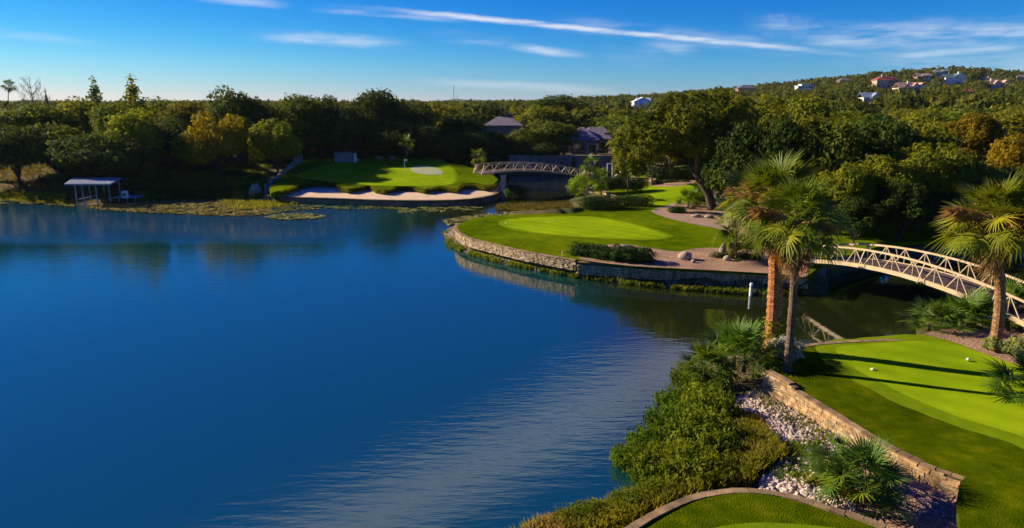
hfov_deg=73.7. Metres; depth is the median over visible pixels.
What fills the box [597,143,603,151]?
window
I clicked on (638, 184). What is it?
dark shrub
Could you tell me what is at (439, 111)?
oak tree
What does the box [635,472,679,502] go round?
shore shrub
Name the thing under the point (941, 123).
leafy tree
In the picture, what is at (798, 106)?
oak tree
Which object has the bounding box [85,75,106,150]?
slender tree
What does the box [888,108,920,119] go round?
oak tree
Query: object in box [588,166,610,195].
palm tree
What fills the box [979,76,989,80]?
hill house
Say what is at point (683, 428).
shore shrub
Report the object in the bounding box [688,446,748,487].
shore shrub
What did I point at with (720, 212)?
path
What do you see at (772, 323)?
climbing vine
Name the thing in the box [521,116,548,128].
oak tree
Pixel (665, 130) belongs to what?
leaning oak
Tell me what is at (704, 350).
palmetto
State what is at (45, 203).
lily pads
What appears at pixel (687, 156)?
oak tree
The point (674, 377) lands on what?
shore shrub
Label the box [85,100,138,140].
oak tree
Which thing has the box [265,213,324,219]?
lily pads
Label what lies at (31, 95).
bare tree
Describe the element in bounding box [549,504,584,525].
shore shrub
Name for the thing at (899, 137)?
oak tree
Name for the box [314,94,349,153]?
oak tree
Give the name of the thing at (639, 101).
hill house
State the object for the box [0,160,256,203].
bank grass
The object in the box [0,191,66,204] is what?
bank grass
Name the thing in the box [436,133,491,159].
oak tree
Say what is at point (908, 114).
oak tree
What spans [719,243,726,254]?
boulder
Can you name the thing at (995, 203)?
palm tree
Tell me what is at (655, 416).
shore shrub
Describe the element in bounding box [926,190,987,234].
leafy tree
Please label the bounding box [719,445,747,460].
shore shrub
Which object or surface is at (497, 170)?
footbridge
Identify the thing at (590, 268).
retaining wall
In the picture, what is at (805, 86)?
hill house
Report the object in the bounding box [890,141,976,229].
leafy tree
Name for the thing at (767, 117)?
oak tree
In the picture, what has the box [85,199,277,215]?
lily pads
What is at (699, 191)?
palmetto
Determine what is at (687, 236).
lawn
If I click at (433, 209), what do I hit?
lily pads
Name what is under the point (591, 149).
window
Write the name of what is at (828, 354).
fringe
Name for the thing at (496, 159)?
scrub bush
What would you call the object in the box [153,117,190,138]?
oak tree
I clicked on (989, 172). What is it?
leafy tree
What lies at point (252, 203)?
reeds
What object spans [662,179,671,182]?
clipped bush
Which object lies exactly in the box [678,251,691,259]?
boulder
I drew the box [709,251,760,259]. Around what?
creeping plant
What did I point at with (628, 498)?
shore shrub
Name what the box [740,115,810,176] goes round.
oak tree
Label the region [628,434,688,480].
shore shrub
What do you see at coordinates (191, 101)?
distant hills
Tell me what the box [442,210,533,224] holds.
lily pads
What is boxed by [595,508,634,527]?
shore shrub
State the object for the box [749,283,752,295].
gauge post
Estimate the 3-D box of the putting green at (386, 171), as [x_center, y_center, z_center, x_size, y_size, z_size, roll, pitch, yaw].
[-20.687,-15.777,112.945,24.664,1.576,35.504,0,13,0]
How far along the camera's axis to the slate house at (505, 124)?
149.30 m
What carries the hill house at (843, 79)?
on the ground at (816, 284)
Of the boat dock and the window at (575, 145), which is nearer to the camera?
the boat dock
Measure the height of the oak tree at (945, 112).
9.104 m
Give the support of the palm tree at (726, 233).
on the gravel bed at (671, 259)
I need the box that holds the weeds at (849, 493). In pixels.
[804,470,881,509]
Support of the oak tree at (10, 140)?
on the ground at (816, 284)
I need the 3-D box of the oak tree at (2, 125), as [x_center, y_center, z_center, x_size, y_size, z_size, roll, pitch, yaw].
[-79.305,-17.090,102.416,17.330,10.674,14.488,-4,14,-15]
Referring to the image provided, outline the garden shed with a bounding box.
[332,150,358,161]
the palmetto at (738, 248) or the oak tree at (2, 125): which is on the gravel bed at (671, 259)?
the palmetto at (738, 248)
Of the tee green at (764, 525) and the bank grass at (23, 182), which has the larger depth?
the bank grass at (23, 182)
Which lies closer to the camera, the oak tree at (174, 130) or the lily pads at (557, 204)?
the lily pads at (557, 204)
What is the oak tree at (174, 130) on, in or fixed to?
on the ground at (816, 284)
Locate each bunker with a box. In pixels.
[281,181,500,199]
[410,165,442,174]
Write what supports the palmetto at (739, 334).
on the ground at (816, 284)
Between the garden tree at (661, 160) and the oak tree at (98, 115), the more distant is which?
the oak tree at (98, 115)
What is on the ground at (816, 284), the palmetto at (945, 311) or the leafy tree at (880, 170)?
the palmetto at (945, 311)
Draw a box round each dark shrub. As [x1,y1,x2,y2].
[583,177,606,191]
[598,174,620,190]
[609,172,634,190]
[624,177,649,190]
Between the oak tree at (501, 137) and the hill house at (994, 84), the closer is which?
the oak tree at (501, 137)
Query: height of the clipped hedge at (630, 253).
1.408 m
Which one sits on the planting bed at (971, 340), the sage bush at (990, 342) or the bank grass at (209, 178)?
the sage bush at (990, 342)
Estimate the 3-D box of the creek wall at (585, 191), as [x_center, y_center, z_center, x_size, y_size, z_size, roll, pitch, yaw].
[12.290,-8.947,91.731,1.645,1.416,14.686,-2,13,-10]
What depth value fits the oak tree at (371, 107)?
125.50 m
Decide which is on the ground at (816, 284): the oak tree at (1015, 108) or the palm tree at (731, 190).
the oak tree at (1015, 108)
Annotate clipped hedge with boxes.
[567,241,619,260]
[575,194,639,209]
[605,243,658,263]
[621,193,656,206]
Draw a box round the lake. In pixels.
[0,175,1023,527]
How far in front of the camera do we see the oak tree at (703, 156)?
94.82 m
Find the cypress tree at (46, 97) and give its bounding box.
[43,87,49,111]
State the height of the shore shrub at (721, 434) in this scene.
1.534 m
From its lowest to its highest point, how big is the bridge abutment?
1.800 m
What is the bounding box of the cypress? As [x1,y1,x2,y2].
[571,155,575,173]
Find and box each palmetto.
[667,334,740,392]
[672,188,705,208]
[683,183,715,207]
[696,316,784,387]
[713,189,727,205]
[723,236,763,260]
[791,431,925,527]
[895,297,980,334]
[920,287,1006,329]
[950,284,1022,330]
[973,273,1023,325]
[976,345,1023,408]
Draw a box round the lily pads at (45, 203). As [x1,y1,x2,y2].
[0,198,74,206]
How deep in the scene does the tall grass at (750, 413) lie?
27.48 m
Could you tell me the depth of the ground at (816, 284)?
59.52 m
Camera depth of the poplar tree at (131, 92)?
114.16 m
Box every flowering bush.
[765,338,784,357]
[772,334,806,361]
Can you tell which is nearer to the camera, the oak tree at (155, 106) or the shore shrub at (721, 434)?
the shore shrub at (721, 434)
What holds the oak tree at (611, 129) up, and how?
on the ground at (816, 284)
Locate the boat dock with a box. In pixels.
[64,177,146,205]
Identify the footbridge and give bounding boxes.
[473,162,585,176]
[801,243,1023,326]
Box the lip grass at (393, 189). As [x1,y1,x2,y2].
[278,181,499,193]
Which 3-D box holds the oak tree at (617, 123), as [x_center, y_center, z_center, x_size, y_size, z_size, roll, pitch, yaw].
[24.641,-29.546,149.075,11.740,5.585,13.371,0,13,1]
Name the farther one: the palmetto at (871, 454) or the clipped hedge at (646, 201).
the clipped hedge at (646, 201)
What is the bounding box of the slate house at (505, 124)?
[484,112,522,136]
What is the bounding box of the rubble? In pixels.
[444,229,767,293]
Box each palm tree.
[0,79,16,102]
[471,147,486,170]
[579,153,599,179]
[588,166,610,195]
[606,129,622,147]
[709,195,755,258]
[714,157,792,260]
[723,149,834,347]
[737,171,856,371]
[928,167,1023,342]
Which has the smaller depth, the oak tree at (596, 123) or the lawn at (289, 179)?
the lawn at (289, 179)
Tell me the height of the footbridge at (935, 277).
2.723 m
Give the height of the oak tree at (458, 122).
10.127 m
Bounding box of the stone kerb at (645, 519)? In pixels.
[625,488,886,527]
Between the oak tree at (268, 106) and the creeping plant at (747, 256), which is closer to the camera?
the creeping plant at (747, 256)
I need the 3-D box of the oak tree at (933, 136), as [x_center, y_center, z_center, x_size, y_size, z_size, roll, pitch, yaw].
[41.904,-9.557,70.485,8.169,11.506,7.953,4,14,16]
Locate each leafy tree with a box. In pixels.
[247,117,303,174]
[397,132,415,163]
[790,183,833,217]
[815,162,881,234]
[833,194,886,242]
[856,154,926,232]
[872,179,939,240]
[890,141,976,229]
[924,121,975,147]
[925,159,1011,197]
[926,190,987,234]
[940,111,1006,163]
[982,133,1023,170]
[994,165,1023,209]
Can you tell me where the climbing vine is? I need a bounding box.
[761,316,785,348]
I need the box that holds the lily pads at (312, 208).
[270,204,404,211]
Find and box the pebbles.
[880,475,954,518]
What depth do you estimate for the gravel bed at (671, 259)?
50.98 m
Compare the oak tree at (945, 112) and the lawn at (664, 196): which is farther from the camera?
the oak tree at (945, 112)
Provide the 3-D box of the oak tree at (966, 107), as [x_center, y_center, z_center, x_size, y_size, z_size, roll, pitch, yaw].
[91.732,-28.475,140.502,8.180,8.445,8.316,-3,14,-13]
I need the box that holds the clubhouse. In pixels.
[569,127,611,154]
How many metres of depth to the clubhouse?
135.57 m
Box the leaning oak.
[608,86,762,210]
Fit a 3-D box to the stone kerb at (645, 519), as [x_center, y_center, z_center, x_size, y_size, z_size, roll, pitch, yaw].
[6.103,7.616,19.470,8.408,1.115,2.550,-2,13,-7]
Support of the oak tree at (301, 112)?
on the ground at (816, 284)
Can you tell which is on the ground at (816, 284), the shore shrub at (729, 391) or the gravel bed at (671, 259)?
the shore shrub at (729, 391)
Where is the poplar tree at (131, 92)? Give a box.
[121,73,153,116]
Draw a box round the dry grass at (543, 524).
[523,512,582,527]
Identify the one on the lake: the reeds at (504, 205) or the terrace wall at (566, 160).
the reeds at (504, 205)
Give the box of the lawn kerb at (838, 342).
[798,339,899,346]
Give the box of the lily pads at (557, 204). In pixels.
[499,202,574,210]
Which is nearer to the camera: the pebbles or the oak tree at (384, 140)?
the pebbles
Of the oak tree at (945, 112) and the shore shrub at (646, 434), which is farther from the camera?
the oak tree at (945, 112)
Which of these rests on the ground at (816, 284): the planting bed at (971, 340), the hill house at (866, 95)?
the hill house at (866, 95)
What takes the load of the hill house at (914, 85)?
on the ground at (816, 284)
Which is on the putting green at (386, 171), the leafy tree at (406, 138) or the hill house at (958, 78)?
the leafy tree at (406, 138)
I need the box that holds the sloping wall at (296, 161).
[264,155,302,193]
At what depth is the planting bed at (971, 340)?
34.69 m
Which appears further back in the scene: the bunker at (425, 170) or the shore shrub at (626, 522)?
the bunker at (425, 170)
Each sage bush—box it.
[980,335,1006,352]
[1001,335,1023,355]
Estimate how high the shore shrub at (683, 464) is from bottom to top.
1.750 m
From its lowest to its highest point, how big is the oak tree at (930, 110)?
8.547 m
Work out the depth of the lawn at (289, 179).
102.04 m
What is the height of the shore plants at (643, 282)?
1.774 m
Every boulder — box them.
[248,183,261,197]
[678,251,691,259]
[691,214,700,217]
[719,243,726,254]
[723,255,730,260]
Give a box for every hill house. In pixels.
[631,97,652,108]
[734,85,756,92]
[795,84,813,89]
[836,78,850,82]
[857,92,881,102]
[871,74,900,88]
[892,81,925,92]
[913,73,932,81]
[932,68,956,77]
[940,71,966,83]
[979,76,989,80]
[984,78,1009,88]
[1014,75,1023,79]
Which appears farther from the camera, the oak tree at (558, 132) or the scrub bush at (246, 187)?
the oak tree at (558, 132)
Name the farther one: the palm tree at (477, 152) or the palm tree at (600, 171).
the palm tree at (477, 152)
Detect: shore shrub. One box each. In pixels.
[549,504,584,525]
[566,497,614,524]
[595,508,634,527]
[604,484,650,515]
[608,436,655,472]
[624,421,674,457]
[626,458,666,485]
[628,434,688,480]
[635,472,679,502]
[641,395,691,434]
[651,380,703,408]
[654,433,729,484]
[660,401,742,451]
[669,360,717,389]
[674,379,746,422]
[686,424,745,455]
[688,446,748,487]
[691,377,735,402]
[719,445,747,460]
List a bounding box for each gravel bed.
[579,244,808,276]
[650,177,695,186]
[679,203,742,220]
[844,462,956,527]
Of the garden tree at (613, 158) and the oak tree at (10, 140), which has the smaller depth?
the garden tree at (613, 158)
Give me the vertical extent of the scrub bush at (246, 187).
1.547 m
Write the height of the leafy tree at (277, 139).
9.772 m
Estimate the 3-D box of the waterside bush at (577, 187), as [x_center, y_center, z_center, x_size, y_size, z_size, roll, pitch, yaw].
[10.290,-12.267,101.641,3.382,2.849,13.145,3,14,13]
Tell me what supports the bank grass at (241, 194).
on the ground at (816, 284)
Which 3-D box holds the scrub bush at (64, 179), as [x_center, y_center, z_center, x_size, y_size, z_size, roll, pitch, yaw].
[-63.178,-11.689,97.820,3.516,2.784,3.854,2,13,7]
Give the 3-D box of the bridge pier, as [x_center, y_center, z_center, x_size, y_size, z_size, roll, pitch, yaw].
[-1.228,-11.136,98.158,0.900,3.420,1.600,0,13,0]
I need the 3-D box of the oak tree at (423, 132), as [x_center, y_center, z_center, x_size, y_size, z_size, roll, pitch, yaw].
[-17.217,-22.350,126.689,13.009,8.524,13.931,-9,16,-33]
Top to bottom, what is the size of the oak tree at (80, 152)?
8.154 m
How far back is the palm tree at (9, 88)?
368.25 m
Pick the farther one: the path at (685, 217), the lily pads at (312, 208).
the lily pads at (312, 208)
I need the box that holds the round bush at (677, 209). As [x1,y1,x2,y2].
[666,205,686,212]
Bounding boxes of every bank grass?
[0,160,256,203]
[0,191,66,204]
[132,163,267,201]
[224,171,263,198]
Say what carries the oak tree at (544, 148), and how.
on the ground at (816, 284)
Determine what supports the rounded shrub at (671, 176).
on the gravel bed at (681, 183)
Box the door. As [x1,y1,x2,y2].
[353,153,356,161]
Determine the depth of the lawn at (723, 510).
19.38 m
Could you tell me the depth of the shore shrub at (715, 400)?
27.89 m
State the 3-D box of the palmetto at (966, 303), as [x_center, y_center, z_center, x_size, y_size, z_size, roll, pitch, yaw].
[24.275,3.301,36.867,3.575,4.476,3.785,-5,14,-22]
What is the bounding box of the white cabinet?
[122,191,128,197]
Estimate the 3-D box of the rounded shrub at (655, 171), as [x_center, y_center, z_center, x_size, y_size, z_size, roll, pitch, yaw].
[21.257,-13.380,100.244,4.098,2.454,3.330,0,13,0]
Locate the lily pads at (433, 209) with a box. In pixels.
[398,205,481,212]
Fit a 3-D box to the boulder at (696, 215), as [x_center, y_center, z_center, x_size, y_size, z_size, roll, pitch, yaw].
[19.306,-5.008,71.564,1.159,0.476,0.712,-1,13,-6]
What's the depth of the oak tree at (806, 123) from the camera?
66.56 m
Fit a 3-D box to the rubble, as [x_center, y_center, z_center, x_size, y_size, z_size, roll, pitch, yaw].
[4.825,-0.408,57.061,35.331,1.129,7.870,11,17,39]
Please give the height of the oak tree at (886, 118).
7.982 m
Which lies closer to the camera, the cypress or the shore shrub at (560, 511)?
the shore shrub at (560, 511)
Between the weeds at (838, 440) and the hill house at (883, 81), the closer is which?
the weeds at (838, 440)
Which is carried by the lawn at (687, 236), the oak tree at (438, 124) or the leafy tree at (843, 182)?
the leafy tree at (843, 182)
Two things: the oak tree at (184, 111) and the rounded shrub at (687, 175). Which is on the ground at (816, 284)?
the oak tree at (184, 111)
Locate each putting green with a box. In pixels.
[297,156,455,185]
[503,216,667,238]
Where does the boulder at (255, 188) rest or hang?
on the ground at (816, 284)
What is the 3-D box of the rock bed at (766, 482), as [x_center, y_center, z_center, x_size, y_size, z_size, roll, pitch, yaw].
[10.024,7.243,23.069,2.980,0.528,3.605,7,15,26]
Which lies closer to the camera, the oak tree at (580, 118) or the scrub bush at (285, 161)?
the scrub bush at (285, 161)
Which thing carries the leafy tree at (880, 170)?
on the lawn at (687, 236)
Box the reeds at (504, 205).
[495,199,574,210]
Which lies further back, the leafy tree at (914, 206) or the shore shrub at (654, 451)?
the leafy tree at (914, 206)
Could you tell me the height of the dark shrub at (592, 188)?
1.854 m
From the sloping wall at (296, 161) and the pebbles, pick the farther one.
the sloping wall at (296, 161)
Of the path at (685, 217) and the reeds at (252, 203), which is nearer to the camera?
the path at (685, 217)
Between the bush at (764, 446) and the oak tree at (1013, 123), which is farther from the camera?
the oak tree at (1013, 123)
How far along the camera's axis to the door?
120.33 m
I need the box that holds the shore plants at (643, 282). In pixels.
[442,230,803,295]
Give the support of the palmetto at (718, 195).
on the ground at (816, 284)
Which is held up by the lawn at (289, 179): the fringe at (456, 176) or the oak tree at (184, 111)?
the fringe at (456, 176)
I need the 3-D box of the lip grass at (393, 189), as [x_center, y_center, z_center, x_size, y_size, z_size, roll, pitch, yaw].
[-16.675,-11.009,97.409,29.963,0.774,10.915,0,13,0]
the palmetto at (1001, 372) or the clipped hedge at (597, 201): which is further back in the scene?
the clipped hedge at (597, 201)
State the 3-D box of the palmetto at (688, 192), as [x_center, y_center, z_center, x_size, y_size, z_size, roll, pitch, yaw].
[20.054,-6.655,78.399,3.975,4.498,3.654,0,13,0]
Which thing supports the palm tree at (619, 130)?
on the ground at (816, 284)
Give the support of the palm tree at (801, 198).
on the lawn at (990, 469)
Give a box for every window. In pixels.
[572,143,578,152]
[578,143,583,152]
[586,142,595,153]
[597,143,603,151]
[603,143,607,151]
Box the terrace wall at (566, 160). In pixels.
[509,155,612,171]
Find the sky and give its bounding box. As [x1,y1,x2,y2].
[0,0,1023,101]
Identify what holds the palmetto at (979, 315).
on the ground at (816, 284)
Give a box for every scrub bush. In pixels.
[55,172,84,187]
[114,178,138,190]
[228,162,260,168]
[240,184,260,189]
[264,157,290,165]
[450,158,474,166]
[470,155,492,168]
[484,157,510,175]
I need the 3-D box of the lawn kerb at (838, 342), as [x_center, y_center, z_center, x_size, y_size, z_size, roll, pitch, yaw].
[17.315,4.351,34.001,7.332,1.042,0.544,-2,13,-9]
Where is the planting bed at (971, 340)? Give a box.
[925,320,1023,365]
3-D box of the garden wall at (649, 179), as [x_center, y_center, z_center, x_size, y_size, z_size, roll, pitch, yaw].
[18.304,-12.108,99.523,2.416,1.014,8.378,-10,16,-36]
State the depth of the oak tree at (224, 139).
100.90 m
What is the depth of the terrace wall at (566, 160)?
129.28 m
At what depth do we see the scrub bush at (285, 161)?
114.54 m
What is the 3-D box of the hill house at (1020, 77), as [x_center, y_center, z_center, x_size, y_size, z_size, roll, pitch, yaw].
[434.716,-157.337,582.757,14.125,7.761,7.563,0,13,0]
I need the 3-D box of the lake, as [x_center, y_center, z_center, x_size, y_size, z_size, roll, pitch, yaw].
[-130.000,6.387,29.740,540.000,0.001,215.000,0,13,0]
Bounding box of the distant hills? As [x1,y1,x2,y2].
[1,100,485,101]
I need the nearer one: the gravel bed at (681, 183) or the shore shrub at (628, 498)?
the shore shrub at (628, 498)
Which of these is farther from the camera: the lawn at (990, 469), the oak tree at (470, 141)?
the oak tree at (470, 141)
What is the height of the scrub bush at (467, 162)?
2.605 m
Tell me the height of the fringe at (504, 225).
0.204 m
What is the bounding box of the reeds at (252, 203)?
[219,197,297,209]
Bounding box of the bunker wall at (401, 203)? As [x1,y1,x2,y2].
[263,185,500,206]
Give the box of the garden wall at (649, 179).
[622,177,655,184]
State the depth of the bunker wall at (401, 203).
89.87 m
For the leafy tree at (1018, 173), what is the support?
on the lawn at (687, 236)
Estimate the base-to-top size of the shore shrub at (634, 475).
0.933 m
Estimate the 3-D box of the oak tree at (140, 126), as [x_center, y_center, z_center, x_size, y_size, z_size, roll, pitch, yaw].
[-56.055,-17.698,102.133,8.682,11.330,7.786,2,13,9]
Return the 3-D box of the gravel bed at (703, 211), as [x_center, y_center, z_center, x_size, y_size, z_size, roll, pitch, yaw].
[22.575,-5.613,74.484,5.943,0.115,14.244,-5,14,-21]
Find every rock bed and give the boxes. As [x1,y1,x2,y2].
[733,385,860,464]
[758,454,855,510]
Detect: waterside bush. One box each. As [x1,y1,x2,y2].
[502,182,529,198]
[565,172,590,195]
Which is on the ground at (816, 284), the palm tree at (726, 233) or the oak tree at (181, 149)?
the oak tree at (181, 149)
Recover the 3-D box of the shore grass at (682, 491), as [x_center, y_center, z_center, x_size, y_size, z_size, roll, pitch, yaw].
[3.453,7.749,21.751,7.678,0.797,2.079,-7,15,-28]
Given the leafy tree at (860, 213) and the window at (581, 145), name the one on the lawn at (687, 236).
the leafy tree at (860, 213)
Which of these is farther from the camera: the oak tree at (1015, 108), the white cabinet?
the oak tree at (1015, 108)
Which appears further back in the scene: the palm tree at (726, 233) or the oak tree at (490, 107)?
the oak tree at (490, 107)
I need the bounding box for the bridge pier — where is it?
[500,174,506,196]
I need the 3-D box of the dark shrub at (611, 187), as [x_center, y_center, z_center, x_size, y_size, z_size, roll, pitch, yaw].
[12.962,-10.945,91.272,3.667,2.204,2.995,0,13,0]
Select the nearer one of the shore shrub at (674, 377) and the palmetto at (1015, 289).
the shore shrub at (674, 377)
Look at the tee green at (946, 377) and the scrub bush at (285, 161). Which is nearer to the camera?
the tee green at (946, 377)
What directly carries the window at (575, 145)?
in the clubhouse
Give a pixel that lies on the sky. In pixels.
(181, 50)
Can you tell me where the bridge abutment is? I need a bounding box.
[814,263,826,279]
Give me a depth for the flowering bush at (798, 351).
31.32 m
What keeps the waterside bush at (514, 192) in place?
on the ground at (816, 284)
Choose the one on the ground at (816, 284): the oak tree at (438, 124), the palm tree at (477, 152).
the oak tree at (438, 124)
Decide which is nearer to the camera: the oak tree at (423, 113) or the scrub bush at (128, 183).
the scrub bush at (128, 183)
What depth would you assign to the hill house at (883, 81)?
464.41 m
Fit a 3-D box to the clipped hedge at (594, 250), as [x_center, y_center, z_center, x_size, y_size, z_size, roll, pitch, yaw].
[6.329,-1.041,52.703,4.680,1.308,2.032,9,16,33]
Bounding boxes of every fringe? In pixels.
[295,157,457,185]
[498,216,673,239]
[815,334,1023,448]
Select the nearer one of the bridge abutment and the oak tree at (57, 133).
the bridge abutment
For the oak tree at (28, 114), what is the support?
on the ground at (816, 284)
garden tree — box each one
[611,141,638,193]
[643,153,667,184]
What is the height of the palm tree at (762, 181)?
9.920 m
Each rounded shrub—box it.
[646,166,669,179]
[656,166,684,179]
[672,166,694,179]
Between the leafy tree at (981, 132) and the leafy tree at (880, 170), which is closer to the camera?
the leafy tree at (880, 170)
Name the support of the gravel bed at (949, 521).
on the ground at (816, 284)
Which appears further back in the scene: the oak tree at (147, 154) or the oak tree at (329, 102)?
the oak tree at (329, 102)
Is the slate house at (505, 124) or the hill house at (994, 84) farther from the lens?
the hill house at (994, 84)
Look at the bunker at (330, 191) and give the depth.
93.90 m
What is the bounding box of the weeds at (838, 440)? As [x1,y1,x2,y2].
[803,425,866,481]
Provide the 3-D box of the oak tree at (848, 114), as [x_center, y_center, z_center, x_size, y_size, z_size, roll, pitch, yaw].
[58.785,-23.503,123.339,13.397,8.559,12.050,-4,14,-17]
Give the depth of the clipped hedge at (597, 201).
76.97 m
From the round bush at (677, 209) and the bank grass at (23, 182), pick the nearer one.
the round bush at (677, 209)
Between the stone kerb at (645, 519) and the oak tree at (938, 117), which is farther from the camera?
the oak tree at (938, 117)
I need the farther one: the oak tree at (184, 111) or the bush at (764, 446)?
the oak tree at (184, 111)
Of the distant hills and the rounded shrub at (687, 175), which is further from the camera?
the distant hills
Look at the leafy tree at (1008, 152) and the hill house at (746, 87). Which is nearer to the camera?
the leafy tree at (1008, 152)
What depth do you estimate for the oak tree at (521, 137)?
133.01 m
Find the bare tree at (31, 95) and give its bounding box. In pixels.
[17,75,51,107]
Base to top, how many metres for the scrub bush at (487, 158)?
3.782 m
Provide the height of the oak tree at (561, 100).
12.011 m
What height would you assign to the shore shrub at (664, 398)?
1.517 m
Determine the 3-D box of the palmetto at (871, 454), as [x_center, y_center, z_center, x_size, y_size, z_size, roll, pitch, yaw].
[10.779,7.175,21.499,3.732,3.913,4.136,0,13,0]
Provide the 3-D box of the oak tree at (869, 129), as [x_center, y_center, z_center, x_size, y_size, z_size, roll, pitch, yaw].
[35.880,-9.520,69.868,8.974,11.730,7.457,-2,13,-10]
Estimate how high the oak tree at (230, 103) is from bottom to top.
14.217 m
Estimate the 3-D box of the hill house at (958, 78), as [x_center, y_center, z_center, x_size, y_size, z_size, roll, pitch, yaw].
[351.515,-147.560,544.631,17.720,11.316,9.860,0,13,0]
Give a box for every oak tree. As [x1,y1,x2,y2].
[0,101,78,165]
[0,122,23,163]
[0,124,42,186]
[15,121,84,177]
[44,132,142,185]
[49,95,108,136]
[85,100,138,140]
[86,139,165,178]
[103,107,165,175]
[137,115,190,166]
[139,96,186,119]
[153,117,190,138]
[155,99,208,129]
[168,131,218,175]
[182,110,249,179]
[204,85,274,161]
[233,116,255,167]
[249,101,281,159]
[266,93,334,159]
[290,130,319,160]
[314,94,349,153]
[339,88,411,144]
[358,117,424,158]
[385,121,447,156]
[388,98,437,155]
[414,101,462,126]
[433,121,461,132]
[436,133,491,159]
[437,112,485,137]
[467,128,507,156]
[470,102,513,120]
[506,128,549,151]
[513,104,566,128]
[516,140,567,161]
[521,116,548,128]
[525,118,581,145]
[526,94,590,113]
[567,109,612,127]
[582,113,628,127]
[599,116,638,131]
[601,126,624,139]
[640,104,695,178]
[687,88,757,158]
[697,118,761,197]
[721,92,793,133]
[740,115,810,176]
[781,93,837,120]
[793,111,850,168]
[799,112,859,125]
[799,116,873,220]
[828,110,860,121]
[841,113,895,161]
[858,112,893,119]
[860,114,910,125]
[861,120,924,222]
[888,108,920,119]
[898,110,959,127]
[900,110,947,121]
[902,114,965,163]
[905,106,940,116]
[915,106,945,110]
[940,106,992,117]
[941,104,975,111]
[943,104,1021,133]
[987,109,1023,138]
[989,101,1023,109]
[1003,104,1023,113]
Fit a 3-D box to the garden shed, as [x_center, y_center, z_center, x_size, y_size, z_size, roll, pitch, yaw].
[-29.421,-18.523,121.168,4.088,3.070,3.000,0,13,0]
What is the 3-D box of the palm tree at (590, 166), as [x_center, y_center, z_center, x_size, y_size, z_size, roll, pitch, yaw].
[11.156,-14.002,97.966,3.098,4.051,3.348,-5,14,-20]
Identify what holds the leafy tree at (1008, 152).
on the lawn at (687, 236)
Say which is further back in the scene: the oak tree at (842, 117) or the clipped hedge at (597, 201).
the oak tree at (842, 117)
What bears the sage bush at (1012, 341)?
on the planting bed at (971, 340)
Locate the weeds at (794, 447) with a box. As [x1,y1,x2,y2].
[760,435,831,488]
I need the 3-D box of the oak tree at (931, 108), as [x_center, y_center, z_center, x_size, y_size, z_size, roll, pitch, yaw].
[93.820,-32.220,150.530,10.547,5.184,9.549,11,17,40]
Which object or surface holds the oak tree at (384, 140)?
on the ground at (816, 284)
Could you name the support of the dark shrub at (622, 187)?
on the lawn at (687, 236)
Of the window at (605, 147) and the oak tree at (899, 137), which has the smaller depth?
the oak tree at (899, 137)
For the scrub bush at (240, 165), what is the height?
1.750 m
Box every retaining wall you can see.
[454,223,577,270]
[576,261,807,288]
[761,370,964,494]
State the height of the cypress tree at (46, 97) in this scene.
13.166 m
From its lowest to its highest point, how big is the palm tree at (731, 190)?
8.141 m
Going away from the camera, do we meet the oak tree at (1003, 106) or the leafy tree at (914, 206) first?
the leafy tree at (914, 206)
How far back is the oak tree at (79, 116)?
115.42 m
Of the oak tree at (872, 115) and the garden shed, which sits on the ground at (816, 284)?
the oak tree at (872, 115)
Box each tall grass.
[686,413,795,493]
[730,410,773,429]
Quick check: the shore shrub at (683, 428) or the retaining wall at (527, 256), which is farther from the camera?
the retaining wall at (527, 256)
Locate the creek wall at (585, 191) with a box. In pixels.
[583,186,616,197]
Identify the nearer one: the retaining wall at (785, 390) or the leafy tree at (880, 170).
the retaining wall at (785, 390)
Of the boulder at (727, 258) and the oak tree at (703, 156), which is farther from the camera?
the oak tree at (703, 156)
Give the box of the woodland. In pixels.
[0,65,1023,128]
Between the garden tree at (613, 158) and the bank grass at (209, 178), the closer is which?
the garden tree at (613, 158)
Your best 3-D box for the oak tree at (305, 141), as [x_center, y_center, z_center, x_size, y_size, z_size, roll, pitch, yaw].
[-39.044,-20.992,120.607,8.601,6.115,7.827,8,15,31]
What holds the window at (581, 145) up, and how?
in the clubhouse
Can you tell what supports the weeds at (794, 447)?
on the ground at (816, 284)
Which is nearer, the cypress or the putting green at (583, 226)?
the putting green at (583, 226)
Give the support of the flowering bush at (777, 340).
on the lawn at (990, 469)
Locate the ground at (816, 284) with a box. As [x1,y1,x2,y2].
[0,84,1023,502]
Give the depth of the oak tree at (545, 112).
160.71 m
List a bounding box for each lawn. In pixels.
[269,157,497,198]
[457,171,1020,278]
[620,184,696,210]
[641,492,875,527]
[764,346,1023,527]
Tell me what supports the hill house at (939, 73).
on the ground at (816, 284)
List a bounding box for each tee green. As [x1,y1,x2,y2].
[715,523,832,527]
[836,341,1023,436]
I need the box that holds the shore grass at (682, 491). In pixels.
[509,472,704,527]
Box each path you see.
[652,202,745,233]
[714,186,727,215]
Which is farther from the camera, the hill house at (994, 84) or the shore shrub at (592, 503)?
the hill house at (994, 84)
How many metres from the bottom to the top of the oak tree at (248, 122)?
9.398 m
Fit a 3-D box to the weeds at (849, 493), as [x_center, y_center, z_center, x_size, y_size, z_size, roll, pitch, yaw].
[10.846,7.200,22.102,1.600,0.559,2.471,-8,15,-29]

